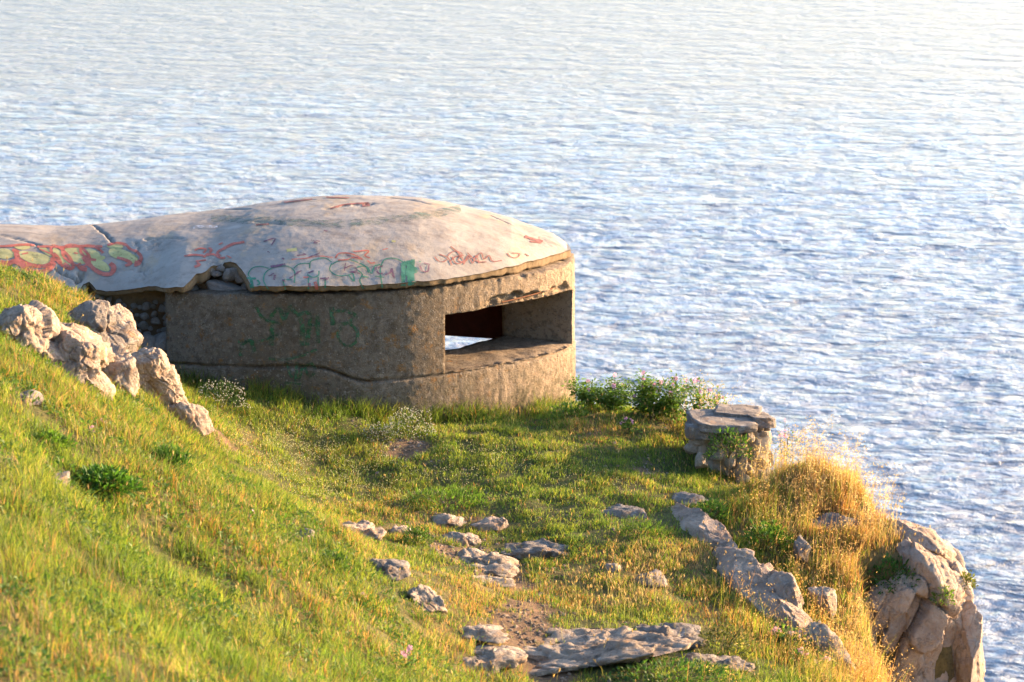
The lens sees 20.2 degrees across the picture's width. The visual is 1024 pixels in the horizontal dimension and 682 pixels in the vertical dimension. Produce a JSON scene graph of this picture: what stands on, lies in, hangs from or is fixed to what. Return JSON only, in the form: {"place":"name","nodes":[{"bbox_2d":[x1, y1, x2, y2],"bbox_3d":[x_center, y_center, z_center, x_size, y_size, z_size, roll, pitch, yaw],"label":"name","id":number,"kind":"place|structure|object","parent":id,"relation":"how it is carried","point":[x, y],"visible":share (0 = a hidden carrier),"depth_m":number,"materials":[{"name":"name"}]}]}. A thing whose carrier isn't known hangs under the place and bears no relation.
{"place":"outdoors","nodes":[
{"label":"outdoors","id":0,"kind":"place"},
{"bbox_2d":[0,261,954,681],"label":"ground","id":1,"kind":"structure","parent":0,"point":[944,661],"depth_m":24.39,"materials":[{"name":"green plant"}]},
{"bbox_2d":[16,389,43,404],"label":"boulder","id":2,"kind":"object","parent":1,"relation":"on","point":[40,395],"visible":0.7,"depth_m":20.95,"materials":[{"name":"grey stone"}]},
{"bbox_2d":[0,299,60,353],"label":"boulder","id":3,"kind":"object","parent":1,"relation":"on","point":[33,321],"visible":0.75,"depth_m":23.48,"materials":[{"name":"stone"}]},
{"bbox_2d":[39,340,66,368],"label":"boulder","id":4,"kind":"object","parent":1,"relation":"on","point":[57,356],"visible":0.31,"depth_m":23.62,"materials":[{"name":"stone"}]},
{"bbox_2d":[29,428,77,450],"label":"leafy plant","id":5,"kind":"object","parent":1,"relation":"on","point":[63,437],"visible":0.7,"depth_m":20.04,"materials":[{"name":"green plant"}]},
{"bbox_2d":[54,471,71,486],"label":"boulder","id":6,"kind":"object","parent":1,"relation":"on","point":[66,473],"visible":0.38,"depth_m":19.27,"materials":[{"name":"grey stone"}]},
{"bbox_2d":[51,330,101,379],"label":"boulder","id":7,"kind":"object","parent":1,"relation":"on","point":[80,354],"visible":0.56,"depth_m":23.69,"materials":[{"name":"stone"}]},
{"bbox_2d":[59,322,114,369],"bbox_3d":[-3.948,0.077,24.318,0.797,0.817,2.052,7,13,31],"label":"rock outcrop","id":8,"kind":"object","parent":1,"relation":"on","point":[106,356],"visible":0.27,"depth_m":24.45,"materials":[{"name":"stone"}]},
{"bbox_2d":[80,417,103,435],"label":"mallow plant","id":9,"kind":"object","parent":1,"relation":"on","point":[88,421],"visible":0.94,"depth_m":20.86,"materials":[{"name":"green plant"}]},
{"bbox_2d":[74,371,114,401],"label":"boulder","id":10,"kind":"object","parent":1,"relation":"on","point":[104,380],"visible":0.33,"depth_m":23.77,"materials":[{"name":"stone"}]},
{"bbox_2d":[65,299,143,353],"bbox_3d":[-3.835,-0.074,26.160,0.840,0.606,0.665,6,12,26],"label":"boulder","id":11,"kind":"object","parent":1,"relation":"on","point":[100,316],"visible":0.41,"depth_m":26.03,"materials":[{"name":"grey stone"}]},
{"bbox_2d":[70,462,147,498],"bbox_3d":[-2.813,0.950,19.757,0.672,0.255,0.565,0,11,0],"label":"leafy plant","id":12,"kind":"object","parent":1,"relation":"on","point":[104,473],"visible":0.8,"depth_m":19.67,"materials":[{"name":"green plant"}]},
{"bbox_2d":[101,343,139,396],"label":"boulder","id":13,"kind":"object","parent":1,"relation":"on","point":[122,369],"visible":0.48,"depth_m":24.70,"materials":[{"name":"stone"}]},
{"bbox_2d":[111,303,136,351],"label":"boulder","id":14,"kind":"object","parent":1,"relation":"on","point":[125,314],"visible":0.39,"depth_m":26.46,"materials":[{"name":"stone"}]},
{"bbox_2d":[131,347,188,405],"bbox_3d":[-3.240,0.347,25.911,0.697,0.618,0.433,-9,14,-40],"label":"rock outcrop","id":15,"kind":"object","parent":1,"relation":"on","point":[157,372],"visible":0.69,"depth_m":25.78,"materials":[{"name":"stone"}]},
{"bbox_2d":[150,440,195,471],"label":"leafy plant","id":16,"kind":"object","parent":1,"relation":"on","point":[176,458],"visible":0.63,"depth_m":21.46,"materials":[{"name":"green plant"}]},
{"bbox_2d":[163,401,214,435],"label":"rock outcrop","id":17,"kind":"object","parent":1,"relation":"on","point":[197,415],"visible":0.66,"depth_m":25.92,"materials":[{"name":"stone"}]},
{"bbox_2d":[195,377,250,412],"bbox_3d":[-2.818,0.503,27.764,0.613,0.346,0.521,0,11,0],"label":"alyssum cushion","id":18,"kind":"object","parent":1,"relation":"on","point":[236,397],"visible":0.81,"depth_m":27.76,"materials":[{"name":"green plant"}]},
{"bbox_2d":[244,507,267,519],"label":"mallow plant","id":19,"kind":"object","parent":1,"relation":"on","point":[252,510],"visible":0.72,"depth_m":21.40,"materials":[{"name":"green plant"}]},
{"bbox_2d":[0,195,575,421],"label":"bunker","id":20,"kind":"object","parent":1,"relation":"on","point":[378,297],"visible":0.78,"depth_m":29.02,"materials":[{"name":"concrete"}]},
{"bbox_2d":[300,528,314,539],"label":"boulder","id":21,"kind":"object","parent":1,"relation":"on","point":[311,530],"visible":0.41,"depth_m":22.07,"materials":[{"name":"grey stone"}]},
{"bbox_2d":[317,548,353,574],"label":"leafy plant","id":22,"kind":"object","parent":1,"relation":"on","point":[338,557],"visible":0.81,"depth_m":21.45,"materials":[{"name":"green plant"}]},
{"bbox_2d":[341,519,386,541],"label":"boulder","id":23,"kind":"object","parent":1,"relation":"on","point":[372,531],"visible":0.45,"depth_m":23.98,"materials":[{"name":"stone"}]},
{"bbox_2d":[363,421,393,440],"bbox_3d":[-1.282,0.874,28.043,0.358,0.183,0.275,0,11,0],"label":"alyssum cushion","id":24,"kind":"object","parent":1,"relation":"on","point":[373,429],"visible":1,"depth_m":28.03,"materials":[{"name":"green plant"}]},
{"bbox_2d":[368,558,410,581],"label":"boulder","id":25,"kind":"object","parent":1,"relation":"on","point":[390,567],"visible":0.62,"depth_m":22.34,"materials":[{"name":"grey stone"}]},
{"bbox_2d":[389,525,410,533],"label":"boulder","id":26,"kind":"object","parent":1,"relation":"on","point":[396,528],"visible":0.4,"depth_m":24.91,"materials":[{"name":"stone"}]},
{"bbox_2d":[382,406,436,438],"bbox_3d":[-1.000,0.793,28.134,0.548,0.322,0.413,0,11,0],"label":"alyssum cushion","id":27,"kind":"object","parent":1,"relation":"on","point":[419,421],"visible":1,"depth_m":28.13,"materials":[{"name":"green plant"}]},
{"bbox_2d":[391,640,428,676],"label":"mallow plant","id":28,"kind":"object","parent":1,"relation":"on","point":[411,658],"visible":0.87,"depth_m":19.43,"materials":[{"name":"green plant"}]},
{"bbox_2d":[399,521,433,546],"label":"leafy plant","id":29,"kind":"object","parent":1,"relation":"on","point":[414,532],"visible":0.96,"depth_m":24.43,"materials":[{"name":"green plant"}]},
{"bbox_2d":[407,584,447,612],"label":"boulder","id":30,"kind":"object","parent":1,"relation":"on","point":[426,594],"visible":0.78,"depth_m":22.01,"materials":[{"name":"stone"}]},
{"bbox_2d":[0,265,875,681],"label":"clover leaves","id":31,"kind":"object","parent":1,"relation":"on","point":[170,595],"visible":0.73,"depth_m":20.15,"materials":[{"name":"green plant"}]},
{"bbox_2d":[395,483,491,514],"bbox_3d":[-0.621,1.401,26.019,0.814,0.240,0.728,7,13,32],"label":"leafy plant","id":32,"kind":"object","parent":1,"relation":"on","point":[450,493],"visible":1,"depth_m":25.99,"materials":[{"name":"green plant"}]},
{"bbox_2d":[430,513,466,526],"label":"boulder","id":33,"kind":"object","parent":1,"relation":"on","point":[445,520],"visible":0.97,"depth_m":25.57,"materials":[{"name":"stone"}]},
{"bbox_2d":[209,396,696,518],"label":"tiny white flowers","id":34,"kind":"object","parent":1,"relation":"on","point":[362,464],"visible":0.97,"depth_m":27.07,"materials":[{"name":"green plant"}]},
{"bbox_2d":[440,531,481,546],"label":"boulder","id":35,"kind":"object","parent":1,"relation":"on","point":[468,538],"visible":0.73,"depth_m":24.94,"materials":[{"name":"stone"}]},
{"bbox_2d":[0,257,936,681],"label":"barley heads","id":36,"kind":"object","parent":1,"relation":"on","point":[576,599],"visible":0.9,"depth_m":23.13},
{"bbox_2d":[461,624,508,643],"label":"boulder","id":37,"kind":"object","parent":1,"relation":"on","point":[494,634],"visible":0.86,"depth_m":21.82,"materials":[{"name":"stone"}]},
{"bbox_2d":[457,548,519,566],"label":"boulder","id":38,"kind":"object","parent":1,"relation":"on","point":[473,555],"visible":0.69,"depth_m":24.24,"materials":[{"name":"stone"}]},
{"bbox_2d":[471,516,508,531],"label":"boulder","id":39,"kind":"object","parent":1,"relation":"on","point":[493,523],"visible":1,"depth_m":25.41,"materials":[{"name":"stone"}]},
{"bbox_2d":[467,575,515,586],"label":"boulder","id":40,"kind":"object","parent":1,"relation":"on","point":[501,581],"visible":0.66,"depth_m":23.55,"materials":[{"name":"stone"}]},
{"bbox_2d":[467,561,519,577],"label":"boulder","id":41,"kind":"object","parent":1,"relation":"on","point":[510,570],"visible":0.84,"depth_m":23.97,"materials":[{"name":"stone"}]},
{"bbox_2d":[462,644,527,672],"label":"boulder","id":42,"kind":"object","parent":1,"relation":"on","point":[505,656],"visible":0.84,"depth_m":21.40,"materials":[{"name":"stone"}]},
{"bbox_2d":[336,413,715,681],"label":"path gravel","id":43,"kind":"structure","parent":1,"relation":"on","point":[509,605],"depth_m":23.84,"materials":[{"name":"stone"}]},
{"bbox_2d":[499,538,568,559],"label":"boulder","id":44,"kind":"object","parent":1,"relation":"on","point":[533,549],"visible":0.91,"depth_m":24.57,"materials":[{"name":"grey stone"}]},
{"bbox_2d":[544,397,591,421],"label":"leafy plant","id":45,"kind":"object","parent":1,"relation":"on","point":[572,412],"visible":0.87,"depth_m":28.86,"materials":[{"name":"green plant"}]},
{"bbox_2d":[561,373,624,409],"bbox_3d":[0.855,0.543,29.561,0.715,0.436,0.463,0,11,0],"label":"mallow plant","id":46,"kind":"object","parent":1,"relation":"on","point":[583,397],"visible":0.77,"depth_m":29.51,"materials":[{"name":"green plant"}]},
{"bbox_2d":[522,626,696,675],"bbox_3d":[0.510,2.339,22.027,1.797,0.236,1.225,0,11,0],"label":"boulder","id":47,"kind":"object","parent":1,"relation":"on","point":[584,648],"visible":0.71,"depth_m":21.81,"materials":[{"name":"stone"}]},
{"bbox_2d":[605,563,620,571],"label":"boulder","id":48,"kind":"object","parent":1,"relation":"on","point":[613,569],"visible":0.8,"depth_m":24.23,"materials":[{"name":"stone"}]},
{"bbox_2d":[576,373,655,411],"bbox_3d":[1.071,0.561,29.363,0.908,0.498,0.399,-4,12,-21],"label":"mallow plant","id":49,"kind":"object","parent":1,"relation":"on","point":[608,398],"visible":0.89,"depth_m":29.32,"materials":[{"name":"green plant"}]},
{"bbox_2d":[596,504,646,518],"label":"boulder","id":50,"kind":"object","parent":1,"relation":"on","point":[621,511],"visible":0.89,"depth_m":25.74,"materials":[{"name":"grey stone"}]},
{"bbox_2d":[616,416,642,432],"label":"mallow plant","id":51,"kind":"object","parent":1,"relation":"on","point":[631,423],"visible":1,"depth_m":28.38,"materials":[{"name":"green plant"}]},
{"bbox_2d":[609,368,661,413],"bbox_3d":[1.243,0.522,29.041,0.552,0.537,0.438,0,11,0],"label":"mallow plant","id":52,"kind":"object","parent":1,"relation":"on","point":[647,387],"visible":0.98,"depth_m":29.04,"materials":[{"name":"green plant"}]},
{"bbox_2d":[610,514,668,540],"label":"leafy plant","id":53,"kind":"object","parent":1,"relation":"on","point":[648,527],"visible":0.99,"depth_m":24.99,"materials":[{"name":"green plant"}]},
{"bbox_2d":[635,569,667,587],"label":"boulder","id":54,"kind":"object","parent":1,"relation":"on","point":[656,578],"visible":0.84,"depth_m":23.97,"materials":[{"name":"grey stone"}]},
{"bbox_2d":[630,379,695,418],"bbox_3d":[1.515,0.591,29.041,0.723,0.446,0.477,0,11,0],"label":"mallow plant","id":55,"kind":"object","parent":1,"relation":"on","point":[658,406],"visible":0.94,"depth_m":28.99,"materials":[{"name":"green plant"}]},
{"bbox_2d":[634,622,708,649],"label":"boulder","id":56,"kind":"object","parent":1,"relation":"on","point":[673,630],"visible":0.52,"depth_m":22.66,"materials":[{"name":"grey stone"}]},
{"bbox_2d":[598,655,745,681],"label":"leafy plant","id":57,"kind":"object","parent":1,"relation":"on","point":[645,667],"visible":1,"depth_m":21.41,"materials":[{"name":"green plant"}]},
{"bbox_2d":[653,370,693,423],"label":"mallow plant","id":58,"kind":"object","parent":1,"relation":"on","point":[671,404],"visible":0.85,"depth_m":28.89,"materials":[{"name":"green plant"}]},
{"bbox_2d":[672,492,707,506],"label":"boulder","id":59,"kind":"object","parent":1,"relation":"on","point":[683,497],"visible":0.66,"depth_m":26.16,"materials":[{"name":"grey stone"}]},
{"bbox_2d":[667,377,724,423],"bbox_3d":[1.832,0.657,28.689,0.649,0.576,0.366,-5,12,-24],"label":"mallow plant","id":60,"kind":"object","parent":1,"relation":"on","point":[696,392],"visible":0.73,"depth_m":28.66,"materials":[{"name":"green plant"}]},
{"bbox_2d":[671,502,737,548],"bbox_3d":[1.722,1.748,25.222,0.421,0.397,1.715,-3,11,-15],"label":"rock outcrop","id":61,"kind":"object","parent":1,"relation":"on","point":[693,518],"visible":0.62,"depth_m":25.22,"materials":[{"name":"stone"}]},
{"bbox_2d":[691,496,733,523],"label":"leafy plant","id":62,"kind":"object","parent":1,"relation":"on","point":[722,509],"visible":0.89,"depth_m":25.57,"materials":[{"name":"green plant"}]},
{"bbox_2d":[695,383,734,408],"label":"mallow plant","id":63,"kind":"object","parent":1,"relation":"on","point":[714,395],"visible":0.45,"depth_m":28.53,"materials":[{"name":"green plant"}]},
{"bbox_2d":[677,652,754,672],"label":"boulder","id":64,"kind":"object","parent":1,"relation":"on","point":[726,659],"visible":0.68,"depth_m":22.01,"materials":[{"name":"grey stone"}]},
{"bbox_2d":[697,616,753,659],"bbox_3d":[1.658,2.311,22.381,0.454,0.336,0.396,0,11,0],"label":"leafy plant","id":65,"kind":"object","parent":1,"relation":"on","point":[709,634],"visible":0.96,"depth_m":22.36,"materials":[{"name":"green plant"}]},
{"bbox_2d":[684,404,775,482],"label":"masonry pier","id":66,"kind":"structure","parent":1,"relation":"on","point":[750,421],"depth_m":27.67,"materials":[{"name":"stone"}]},
{"bbox_2d":[703,426,753,459],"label":"leafy plant","id":67,"kind":"object","parent":66,"relation":"attached to","point":[735,440],"visible":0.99,"depth_m":27.36,"materials":[{"name":"green plant"}]},
{"bbox_2d":[712,547,773,618],"bbox_3d":[2.016,2.034,24.301,0.434,0.461,1.499,-3,12,-17],"label":"rock outcrop","id":68,"kind":"object","parent":1,"relation":"on","point":[759,574],"visible":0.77,"depth_m":24.26,"materials":[{"name":"stone"}]},
{"bbox_2d":[740,518,795,556],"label":"leafy plant","id":69,"kind":"object","parent":1,"relation":"on","point":[773,529],"visible":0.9,"depth_m":25.04,"materials":[{"name":"green plant"}]},
{"bbox_2d":[766,617,789,643],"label":"pink herb","id":70,"kind":"object","parent":1,"relation":"on","point":[774,629],"visible":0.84,"depth_m":23.20,"materials":[{"name":"green plant"}]},
{"bbox_2d":[773,418,796,471],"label":"mallow plant","id":71,"kind":"object","parent":1,"relation":"on","point":[780,434],"visible":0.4,"depth_m":27.59,"materials":[{"name":"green plant"}]},
{"bbox_2d":[767,570,803,609],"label":"rock outcrop","id":72,"kind":"object","parent":1,"relation":"on","point":[783,581],"visible":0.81,"depth_m":23.93,"materials":[{"name":"stone"}]},
{"bbox_2d":[657,368,915,681],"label":"dry oat grass","id":73,"kind":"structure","parent":1,"relation":"on","point":[854,676],"depth_m":25.15,"materials":[{"name":"yellow plant"}]},
{"bbox_2d":[762,585,812,636],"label":"rock outcrop","id":74,"kind":"object","parent":1,"relation":"on","point":[790,610],"visible":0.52,"depth_m":23.68,"materials":[{"name":"stone"}]},
{"bbox_2d":[779,627,807,647],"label":"pink herb","id":75,"kind":"object","parent":1,"relation":"on","point":[797,635],"visible":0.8,"depth_m":23.15,"materials":[{"name":"green plant"}]},
{"bbox_2d":[793,535,810,562],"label":"boulder","id":76,"kind":"object","parent":1,"relation":"on","point":[801,543],"visible":0.99,"depth_m":24.87,"materials":[{"name":"grey stone"}]},
{"bbox_2d":[787,643,818,664],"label":"pink herb","id":77,"kind":"object","parent":1,"relation":"on","point":[796,651],"visible":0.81,"depth_m":22.79,"materials":[{"name":"green plant"}]},
{"bbox_2d":[790,634,821,652],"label":"pink herb","id":78,"kind":"object","parent":1,"relation":"on","point":[819,643],"visible":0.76,"depth_m":23.12,"materials":[{"name":"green plant"}]},
{"bbox_2d":[808,586,836,618],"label":"boulder","id":79,"kind":"object","parent":1,"relation":"on","point":[827,592],"visible":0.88,"depth_m":24.09,"materials":[{"name":"stone"}]},
{"bbox_2d":[797,620,855,671],"bbox_3d":[2.481,2.472,23.268,0.318,0.401,0.785,-7,13,-33],"label":"rock outcrop","id":80,"kind":"object","parent":1,"relation":"on","point":[821,632],"visible":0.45,"depth_m":23.11,"materials":[{"name":"stone"}]},
{"bbox_2d":[814,652,840,667],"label":"pink herb","id":81,"kind":"object","parent":1,"relation":"on","point":[827,658],"visible":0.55,"depth_m":22.79,"materials":[{"name":"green plant"}]},
{"bbox_2d":[807,512,861,530],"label":"boulder","id":82,"kind":"object","parent":1,"relation":"on","point":[828,516],"visible":0.66,"depth_m":25.59,"materials":[{"name":"grey stone"}]},
{"bbox_2d":[867,552,920,594],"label":"leafy plant","id":83,"kind":"object","parent":1,"relation":"on","point":[893,563],"visible":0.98,"depth_m":24.96,"materials":[{"name":"green plant"}]},
{"bbox_2d":[953,600,985,681],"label":"boulder","id":84,"kind":"object","parent":1,"relation":"on","point":[969,661],"visible":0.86,"depth_m":25.14,"materials":[{"name":"stone"}]},
{"bbox_2d":[0,0,1023,681],"bbox_3d":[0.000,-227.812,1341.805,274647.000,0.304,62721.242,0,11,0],"label":"sea","id":85,"kind":"structure","parent":0,"point":[794,212],"depth_m":249.89,"materials":[{"name":"blue liquid"}]},
{"bbox_2d":[864,518,973,681],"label":"cliff face","id":86,"kind":"object","parent":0,"point":[922,622],"visible":0.42,"depth_m":24.99},
{"bbox_2d":[891,518,956,561],"bbox_3d":[3.624,1.790,25.627,0.589,0.383,0.674,5,12,24],"label":"boulder","id":87,"kind":"object","parent":86,"relation":"on","point":[932,541],"visible":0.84,"depth_m":25.43,"materials":[{"name":"stone"}]},
{"bbox_2d":[929,585,955,605],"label":"leafy plant","id":88,"kind":"object","parent":86,"relation":"on","point":[945,595],"visible":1,"depth_m":24.84,"materials":[{"name":"green plant"}]},
{"bbox_2d":[959,569,978,589],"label":"leafy plant","id":89,"kind":"object","parent":86,"relation":"on","point":[967,578],"visible":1,"depth_m":25.14,"materials":[{"name":"green plant"}]}
]}

